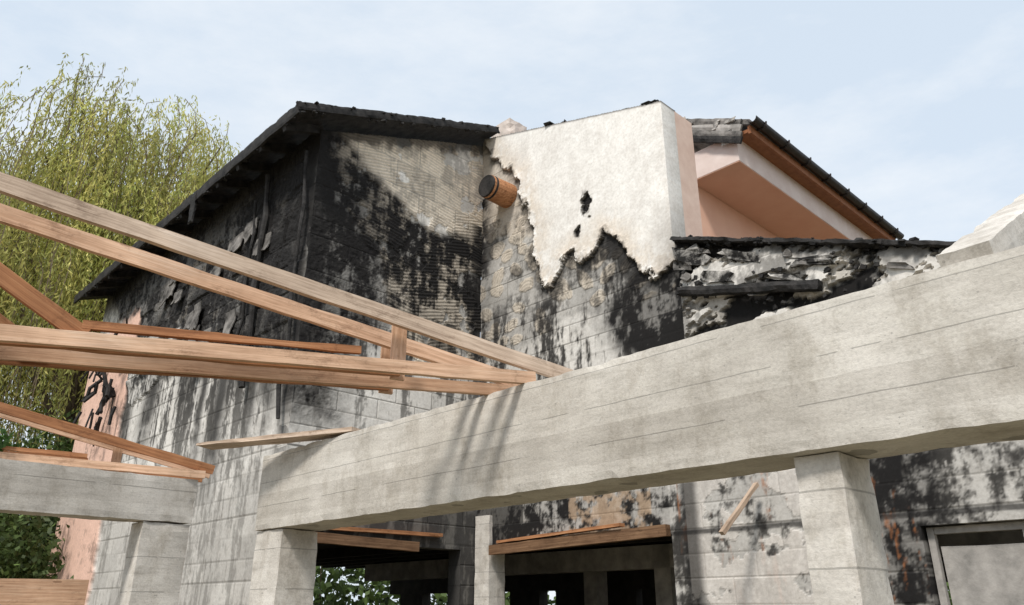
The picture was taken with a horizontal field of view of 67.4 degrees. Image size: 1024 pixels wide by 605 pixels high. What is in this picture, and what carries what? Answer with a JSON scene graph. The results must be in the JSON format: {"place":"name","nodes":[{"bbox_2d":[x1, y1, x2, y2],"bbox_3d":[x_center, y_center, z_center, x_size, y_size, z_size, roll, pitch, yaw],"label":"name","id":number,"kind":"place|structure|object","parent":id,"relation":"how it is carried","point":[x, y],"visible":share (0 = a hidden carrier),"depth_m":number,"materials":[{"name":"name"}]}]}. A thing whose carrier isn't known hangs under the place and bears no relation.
{"place":"outdoors","nodes":[
{"label":"outdoors","id":0,"kind":"place"},
{"bbox_2d":[118,521,189,604],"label":"concrete column","id":1,"kind":"structure","parent":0,"point":[154,562],"depth_m":7.31,"materials":[{"name":"grey concrete"}]},
{"bbox_2d":[0,458,197,524],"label":"concrete beam","id":2,"kind":"structure","parent":1,"relation":"on","point":[36,489],"depth_m":7.08,"materials":[{"name":"grey concrete"}]},
{"bbox_2d":[0,413,209,482],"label":"roof truss","id":3,"kind":"object","parent":2,"relation":"on","point":[78,438],"visible":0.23,"depth_m":7.66,"materials":[{"name":"brown wood"}]},
{"bbox_2d":[0,402,214,478],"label":"roof truss","id":4,"kind":"object","parent":2,"relation":"on","point":[199,468],"visible":0.88,"depth_m":7.42,"materials":[{"name":"brown wood"}]},
{"bbox_2d":[249,529,316,604],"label":"concrete column","id":5,"kind":"structure","parent":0,"point":[284,567],"depth_m":6.26,"materials":[{"name":"grey concrete"}]},
{"bbox_2d":[0,0,1023,604],"label":"sky","id":6,"kind":"structure","parent":0,"point":[914,107],"materials":[{"name":"blue"}]},
{"bbox_2d":[652,544,676,604],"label":"interior column","id":7,"kind":"structure","parent":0,"point":[665,588],"depth_m":10.82,"materials":[{"name":"grey concrete"}]},
{"bbox_2d":[364,530,1023,580],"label":"interior beam","id":8,"kind":"structure","parent":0,"point":[614,559],"depth_m":12.01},
{"bbox_2d":[345,566,364,568],"bbox_3d":[1.544,4.053,12.725,0.120,0.165,15.500,20,-29,-40],"label":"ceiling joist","id":9,"kind":"object","parent":8,"relation":"on","point":[354,567],"visible":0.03,"depth_m":17.61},
{"bbox_2d":[322,541,671,567],"bbox_3d":[1.112,3.898,12.338,0.120,0.165,15.500,20,-29,-40],"label":"ceiling joist","id":10,"kind":"object","parent":8,"relation":"on","point":[541,551],"visible":0.05,"depth_m":12.84,"materials":[{"name":"black wood"}]},
{"bbox_3d":[-0.183,3.434,11.177,0.120,0.165,15.500,20,-29,-40],"label":"ceiling joist","id":11,"kind":"object","parent":8,"relation":"on","visible":0},
{"bbox_3d":[3.893,2.614,9.673,4.220,0.230,8.190,20,-29,-40],"label":"upper floor slab","id":12,"kind":"object","parent":11,"relation":"on","visible":0},
{"bbox_2d":[698,186,777,238],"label":"wing wall","id":13,"kind":"structure","parent":12,"relation":"on","point":[719,218],"depth_m":12.21,"materials":[{"name":"paint"}]},
{"bbox_2d":[694,141,871,239],"bbox_3d":[4.759,-1.418,13.497,5.347,0.459,1.397,20,-29,-40],"label":"cornice face","id":14,"kind":"object","parent":13,"relation":"on","point":[712,158],"visible":0.34,"depth_m":11.92},
{"bbox_2d":[693,135,742,143],"bbox_3d":[2.718,-2.541,11.934,0.059,0.114,2.008,20,-3,-40],"label":"verge slat","id":15,"kind":"object","parent":14,"relation":"on","point":[719,139],"visible":0.44,"depth_m":11.47,"materials":[{"name":"grey wood"}]},
{"bbox_2d":[742,129,884,238],"bbox_3d":[5.326,-1.804,13.073,5.376,0.058,0.198,20,-29,-40],"label":"soffit board","id":16,"kind":"object","parent":14,"relation":"attached to","point":[765,152],"visible":0.77,"depth_m":12.62,"materials":[{"name":"brown wood"}]},
{"bbox_2d":[747,116,903,238],"bbox_3d":[5.472,-1.951,12.955,5.500,0.075,0.150,20,-29,-40],"label":"gutter","id":17,"kind":"object","parent":16,"relation":"on","point":[773,135],"visible":0.87,"depth_m":12.55,"materials":[{"name":"black metal"}]},
{"bbox_2d":[693,119,895,238],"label":"wing roof","id":18,"kind":"structure","parent":13,"relation":"on","point":[701,146],"depth_m":12.78,"materials":[{"name":"wood"}]},
{"bbox_2d":[687,118,742,124],"bbox_3d":[2.762,-2.841,12.103,0.057,0.113,2.005,20,-3,-40],"label":"verge slat","id":19,"kind":"object","parent":18,"relation":"attached to","point":[698,121],"visible":0.45,"depth_m":11.73,"materials":[{"name":"wood"}]},
{"bbox_2d":[692,124,742,130],"bbox_3d":[2.748,-2.734,12.042,0.057,0.112,2.000,20,-3,-40],"label":"verge slat","id":20,"kind":"object","parent":18,"relation":"attached to","point":[723,127],"visible":0.39,"depth_m":11.55,"materials":[{"name":"grey wood"}]},
{"bbox_2d":[692,130,742,135],"bbox_3d":[2.734,-2.628,11.985,0.055,0.115,2.003,20,-3,-40],"label":"verge slat","id":21,"kind":"object","parent":18,"relation":"attached to","point":[717,133],"visible":0.46,"depth_m":11.53,"materials":[{"name":"wood"}]},
{"bbox_2d":[747,125,895,239],"bbox_3d":[5.413,-1.847,12.994,5.377,0.138,0.048,20,-29,-40],"label":"fascia board","id":22,"kind":"object","parent":18,"relation":"attached to","point":[799,168],"visible":0.96,"depth_m":12.56,"materials":[{"name":"brown wood"}]},
{"bbox_2d":[756,121,766,130],"bbox_3d":[3.680,-2.589,11.332,0.028,0.118,0.186,20,-29,-40],"label":"gutter bracket","id":23,"kind":"object","parent":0,"point":[764,127],"visible":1,"depth_m":11.29,"materials":[{"name":"grey metal"}]},
{"bbox_2d":[697,161,848,239],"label":"cornice soffit","id":24,"kind":"structure","parent":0,"point":[744,190],"depth_m":12.39,"materials":[{"name":"orange paint"}]},
{"bbox_2d":[794,452,893,604],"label":"concrete column","id":25,"kind":"structure","parent":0,"point":[846,554],"depth_m":3.17,"materials":[{"name":"grey concrete"}]},
{"bbox_2d":[255,245,1023,531],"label":"concrete beam","id":26,"kind":"structure","parent":25,"relation":"on","point":[927,361],"depth_m":3.63,"materials":[{"name":"grey concrete"}]},
{"bbox_2d":[0,203,519,395],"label":"roof truss","id":27,"kind":"object","parent":26,"relation":"on","point":[88,243],"visible":0.69,"depth_m":4.21,"materials":[{"name":"brown wood"}]},
{"bbox_2d":[196,427,360,449],"bbox_3d":[-1.965,1.141,6.405,1.804,0.043,0.196,-10,-24,28],"label":"wooden plank","id":28,"kind":"object","parent":26,"relation":"on","point":[303,436],"visible":0.9,"depth_m":6.33,"materials":[{"name":"brown wood"}]},
{"bbox_2d":[0,172,572,383],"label":"roof truss","id":29,"kind":"object","parent":26,"relation":"on","point":[71,332],"visible":0.99,"depth_m":3.94,"materials":[{"name":"brown wood"}]},
{"bbox_2d":[935,194,1023,266],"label":"concrete beam","id":30,"kind":"structure","parent":26,"relation":"on","point":[1002,229],"depth_m":3.25,"materials":[{"name":"grey concrete"}]},
{"label":"ground","id":31,"kind":"structure","parent":0,"visible":0},
{"bbox_2d":[0,428,19,451],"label":"climbing plant","id":32,"kind":"object","parent":31,"relation":"on","point":[5,437],"visible":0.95,"depth_m":7.04,"materials":[{"name":"green plant"}]},
{"bbox_2d":[0,131,80,449],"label":"willow tree","id":33,"kind":"object","parent":31,"relation":"on","point":[10,373],"visible":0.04,"depth_m":22.71,"materials":[{"name":"green plant"}]},
{"bbox_2d":[0,400,81,578],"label":"shrub","id":34,"kind":"object","parent":31,"relation":"on","point":[27,544],"visible":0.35,"depth_m":13.48,"materials":[{"name":"green plant"}]},
{"bbox_2d":[0,578,88,604],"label":"plywood panel","id":35,"kind":"object","parent":31,"relation":"on","point":[43,591],"visible":1,"depth_m":8.54,"materials":[{"name":"brown wood"}]},
{"bbox_2d":[0,53,239,538],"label":"willow tree","id":36,"kind":"object","parent":31,"relation":"on","point":[60,281],"visible":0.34,"depth_m":18.85,"materials":[{"name":"green plant"}]},
{"bbox_2d":[47,129,327,604],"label":"side wall","id":37,"kind":"structure","parent":31,"relation":"on","point":[182,416],"depth_m":11.12,"materials":[{"name":"grey concrete"}]},
{"bbox_2d":[69,317,127,446],"bbox_3d":[-7.552,1.469,14.043,0.536,2.438,1.474,19,-29,-39],"label":"hanging debris","id":38,"kind":"object","parent":37,"relation":"attached to","point":[108,391],"visible":0.69,"depth_m":13.73,"materials":[{"name":"black"}]},
{"bbox_2d":[85,289,115,297],"bbox_3d":[-8.506,-0.182,15.890,0.087,0.126,0.596,-21,-10,42],"label":"rafter foot","id":39,"kind":"object","parent":37,"relation":"attached to","point":[101,293],"visible":0.91,"depth_m":15.86},
{"bbox_2d":[96,280,127,288],"bbox_3d":[-8.034,-0.364,15.436,0.087,0.126,0.596,-21,-10,42],"label":"rafter foot","id":40,"kind":"object","parent":37,"relation":"attached to","point":[110,284],"visible":0.91,"depth_m":15.39},
{"bbox_2d":[108,270,138,278],"bbox_3d":[-7.561,-0.545,14.982,0.087,0.126,0.596,-21,-10,42],"label":"rafter foot","id":41,"kind":"object","parent":37,"relation":"attached to","point":[125,274],"visible":0.85,"depth_m":14.94},
{"bbox_2d":[120,263,136,267],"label":"rafter foot","id":42,"kind":"object","parent":37,"relation":"attached to","point":[122,265],"visible":0.26,"depth_m":14.35},
{"bbox_2d":[144,249,165,255],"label":"rafter foot","id":43,"kind":"object","parent":37,"relation":"attached to","point":[159,252],"visible":0.35,"depth_m":14.12},
{"bbox_2d":[164,224,195,231],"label":"rafter foot","id":44,"kind":"object","parent":37,"relation":"attached to","point":[180,228],"visible":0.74,"depth_m":13.12},
{"bbox_2d":[179,210,212,218],"bbox_3d":[-5.199,-1.454,12.711,0.087,0.126,0.596,-21,-10,42],"label":"rafter foot","id":45,"kind":"object","parent":37,"relation":"attached to","point":[201,214],"visible":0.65,"depth_m":12.70},
{"bbox_2d":[158,217,271,342],"bbox_3d":[-4.970,0.135,12.035,0.108,2.192,4.534,20,-29,-40],"label":"peeling insulation","id":46,"kind":"object","parent":37,"relation":"attached to","point":[192,318],"visible":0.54,"depth_m":11.64,"materials":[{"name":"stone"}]},
{"bbox_2d":[215,180,251,188],"bbox_3d":[-4.255,-1.817,11.803,0.087,0.126,0.596,-21,-10,42],"label":"rafter foot","id":47,"kind":"object","parent":37,"relation":"attached to","point":[237,184],"visible":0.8,"depth_m":11.76},
{"bbox_2d":[234,200,256,344],"bbox_3d":[-3.760,-0.382,10.891,0.084,2.408,0.151,20,-29,-41],"label":"burnt downpipe","id":48,"kind":"object","parent":37,"relation":"attached to","point":[254,232],"visible":0.59,"depth_m":10.98,"materials":[{"name":"black metal"}]},
{"bbox_2d":[236,162,272,172],"bbox_3d":[-3.782,-1.999,11.349,0.087,0.126,0.596,-21,-10,42],"label":"rafter foot","id":49,"kind":"object","parent":37,"relation":"attached to","point":[254,167],"visible":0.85,"depth_m":11.30},
{"bbox_2d":[238,174,271,387],"bbox_3d":[-3.543,-0.375,10.639,0.195,3.211,0.126,-16,-27,35],"label":"burnt downpipe","id":50,"kind":"object","parent":37,"relation":"attached to","point":[261,240],"visible":0.67,"depth_m":10.76,"materials":[{"name":"black metal"}]},
{"bbox_2d":[258,143,296,154],"bbox_3d":[-3.310,-2.180,10.895,0.087,0.126,0.596,-21,-10,42],"label":"rafter foot","id":51,"kind":"object","parent":37,"relation":"attached to","point":[276,148],"visible":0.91,"depth_m":10.84},
{"bbox_2d":[81,110,496,299],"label":"roof slab","id":52,"kind":"structure","parent":37,"relation":"on","point":[338,123],"depth_m":11.58,"materials":[{"name":"black concrete"}]},
{"bbox_2d":[74,101,301,303],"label":"eave fascia","id":53,"kind":"structure","parent":52,"relation":"attached to","point":[263,138],"depth_m":11.56,"materials":[{"name":"black wood"}]},
{"bbox_2d":[188,192,196,224],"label":"hanging fascia","id":54,"kind":"structure","parent":53,"relation":"hanging from","point":[192,209],"depth_m":11.99,"materials":[{"name":"black wood"}]},
{"bbox_2d":[79,101,498,301],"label":"char flakes","id":55,"kind":"object","parent":52,"relation":"attached to","point":[314,112],"visible":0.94,"depth_m":11.31,"materials":[{"name":"black wood"}]},
{"bbox_2d":[296,101,499,133],"bbox_3d":[-1.495,-2.703,11.331,0.065,0.135,3.797,-21,-10,42],"label":"verge board","id":56,"kind":"object","parent":52,"relation":"attached to","point":[364,113],"visible":0.99,"depth_m":11.04,"materials":[{"name":"black wood"}]},
{"bbox_2d":[491,118,526,137],"bbox_3d":[-0.050,-2.047,13.089,0.478,2.217,0.522,20,-29,-40],"label":"chimney","id":57,"kind":"object","parent":52,"relation":"on","point":[508,125],"visible":0.08,"depth_m":13.23,"materials":[{"name":"white paint"}]},
{"bbox_2d":[276,150,308,418],"bbox_3d":[-2.774,-0.344,9.775,0.084,3.705,0.151,20,-29,-41],"label":"burnt downpipe","id":58,"kind":"object","parent":37,"relation":"attached to","point":[291,296],"visible":0.74,"depth_m":9.90,"materials":[{"name":"black metal"}]},
{"bbox_2d":[282,122,322,135],"bbox_3d":[-2.837,-2.362,10.441,0.087,0.126,0.596,-21,-10,42],"label":"rafter foot","id":59,"kind":"object","parent":37,"relation":"attached to","point":[304,128],"visible":0.94,"depth_m":10.41},
{"bbox_2d":[277,130,483,604],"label":"gable wall","id":60,"kind":"structure","parent":31,"relation":"on","point":[395,222],"depth_m":10.72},
{"bbox_2d":[317,532,419,551],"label":"opening lintel","id":61,"kind":"structure","parent":60,"relation":"attached to","point":[360,541],"depth_m":9.23,"materials":[{"name":"brown wood"}]},
{"bbox_2d":[330,527,442,536],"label":"opening lintel","id":62,"kind":"structure","parent":60,"relation":"attached to","point":[380,531],"depth_m":9.49,"materials":[{"name":"brown wood"}]},
{"bbox_2d":[474,515,504,604],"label":"corner post","id":63,"kind":"object","parent":31,"relation":"on","point":[489,584],"visible":0.79,"depth_m":10.26,"materials":[{"name":"concrete"}]},
{"bbox_2d":[584,571,607,604],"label":"interior column","id":64,"kind":"structure","parent":31,"relation":"on","point":[595,589],"depth_m":12.92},
{"bbox_2d":[313,566,952,604],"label":"background trees","id":65,"kind":"object","parent":31,"relation":"on","point":[341,589],"visible":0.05,"depth_m":31.78,"materials":[{"name":"green plant"}]},
{"bbox_2d":[477,100,1023,604],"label":"wall","id":66,"kind":"structure","parent":31,"relation":"on","point":[579,256],"depth_m":9.34,"materials":[{"name":"white paint"}]},
{"bbox_2d":[481,175,516,207],"bbox_3d":[-0.143,-1.697,11.968,0.650,0.400,0.400,20,-29,-40],"label":"purlin log","id":67,"kind":"object","parent":66,"relation":"attached to","point":[505,195],"visible":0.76,"depth_m":11.80,"materials":[{"name":"orange wood"}]},
{"bbox_2d":[478,175,498,199],"bbox_3d":[-0.363,-1.775,11.771,0.100,0.384,0.384,20,-29,-40],"label":"purlin burnt end","id":68,"kind":"object","parent":67,"relation":"on","point":[486,186],"visible":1,"depth_m":11.71,"materials":[{"name":"black wood"}]},
{"bbox_2d":[496,523,624,543],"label":"opening lintel","id":69,"kind":"structure","parent":66,"relation":"attached to","point":[582,530],"depth_m":9.34,"materials":[{"name":"brown wood"}]},
{"bbox_2d":[489,524,670,554],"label":"opening lintel","id":70,"kind":"structure","parent":66,"relation":"attached to","point":[628,534],"depth_m":9.10,"materials":[{"name":"brown wood"}]},
{"bbox_2d":[674,111,702,236],"bbox_3d":[1.105,-1.366,11.165,0.640,3.630,3.270,20,-29,-40],"label":"firewall body","id":71,"kind":"object","parent":66,"relation":"attached to","point":[689,189],"visible":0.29,"depth_m":10.10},
{"bbox_2d":[543,99,674,125],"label":"coping remains","id":72,"kind":"object","parent":71,"relation":"on","point":[551,123],"visible":0.12,"depth_m":10.43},
{"bbox_2d":[683,116,735,145],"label":"scorched slats","id":73,"kind":"object","parent":66,"relation":"attached to","point":[730,120],"visible":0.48,"depth_m":11.47,"materials":[{"name":"grey wood"}]},
{"bbox_2d":[719,482,758,534],"bbox_3d":[2.218,2.003,7.480,0.718,0.046,0.055,-39,2,-34],"label":"wooden plank","id":74,"kind":"object","parent":66,"relation":"attached to","point":[729,522],"visible":1,"depth_m":7.44,"materials":[{"name":"beige wood"}]},
{"bbox_2d":[676,279,822,296],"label":"burnt beam","id":75,"kind":"structure","parent":66,"relation":"attached to","point":[814,285],"depth_m":8.22,"materials":[{"name":"black wood"}]},
{"bbox_2d":[672,243,836,284],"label":"broken render panels","id":76,"kind":"object","parent":66,"relation":"attached to","point":[692,256],"visible":0.94,"depth_m":8.56,"materials":[{"name":"grey concrete"}]},
{"bbox_2d":[673,249,913,295],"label":"charred panel scraps","id":77,"kind":"object","parent":66,"relation":"attached to","point":[686,277],"visible":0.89,"depth_m":8.19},
{"bbox_2d":[674,235,940,309],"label":"charred verge remains","id":78,"kind":"object","parent":66,"relation":"on","point":[780,269],"visible":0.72,"depth_m":8.09,"materials":[{"name":"black wood"}]},
{"bbox_2d":[670,236,955,250],"bbox_3d":[3.049,-0.623,8.095,0.269,0.078,3.247,20,-9,-40],"label":"slab edge","id":79,"kind":"object","parent":66,"relation":"attached to","point":[864,243],"visible":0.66,"depth_m":7.90,"materials":[{"name":"black concrete"}]},
{"bbox_2d":[926,528,950,604],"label":"window frame","id":80,"kind":"object","parent":66,"relation":"in","point":[939,570],"visible":1,"depth_m":6.52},
{"bbox_2d":[933,521,1023,534],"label":"window frame","id":81,"kind":"object","parent":66,"relation":"attached to","point":[1007,526],"visible":1,"depth_m":6.38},
{"bbox_2d":[941,543,1023,604],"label":"window sheet","id":82,"kind":"object","parent":66,"relation":"attached to","point":[985,574],"depth_m":6.29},
{"bbox_3d":[2.718,6.503,12.893,0.250,0.900,16.200,20,-29,-40],"label":"far wall base","id":83,"kind":"object","parent":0,"visible":0},
{"bbox_2d":[400,594,430,604],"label":"wall pier","id":84,"kind":"structure","parent":83,"relation":"on","point":[414,599],"depth_m":18.08,"materials":[{"name":"black"}]},
{"bbox_2d":[510,591,547,604],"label":"wall pier","id":85,"kind":"structure","parent":83,"relation":"on","point":[528,597],"depth_m":15.56,"materials":[{"name":"black"}]},
{"bbox_2d":[556,590,584,604],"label":"wall pier","id":86,"kind":"structure","parent":83,"relation":"on","point":[569,597],"depth_m":14.81,"materials":[{"name":"black"}]},
{"bbox_2d":[607,589,642,604],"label":"wall pier","id":87,"kind":"structure","parent":83,"relation":"on","point":[624,596],"depth_m":13.92,"materials":[{"name":"black"}]},
{"bbox_2d":[642,588,655,604],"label":"wall pier","id":88,"kind":"structure","parent":83,"relation":"on","point":[648,596],"depth_m":13.56,"materials":[{"name":"black"}]},
{"bbox_3d":[7.772,3.608,8.414,0.246,1.150,0.850,20,-29,-40],"label":"far wall pier","id":89,"kind":"object","parent":83,"relation":"on","visible":0},
{"bbox_2d":[390,557,947,593],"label":"wall","id":90,"kind":"structure","parent":89,"relation":"on","point":[634,579],"depth_m":15.30,"materials":[{"name":"black"}]},
{"bbox_3d":[3.047,4.059,9.031,0.280,2.570,0.280,20,-29,-40],"label":"interior column","id":91,"kind":"object","parent":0,"visible":0},
{"bbox_2d":[316,536,671,565],"bbox_3d":[0.680,3.744,11.951,0.120,0.165,15.500,20,-29,-40],"label":"ceiling joist","id":92,"kind":"object","parent":91,"relation":"on","point":[659,539],"visible":0.17,"depth_m":13.99,"materials":[{"name":"black wood"}]},
{"bbox_3d":[1.975,4.208,13.112,0.120,0.165,15.500,20,-29,-40],"label":"ceiling joist","id":93,"kind":"object","parent":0,"visible":0},
{"bbox_2d":[317,543,352,549],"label":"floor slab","id":94,"kind":"structure","parent":93,"relation":"on","point":[324,546],"depth_m":13.75,"materials":[{"name":"black"}]}
]}

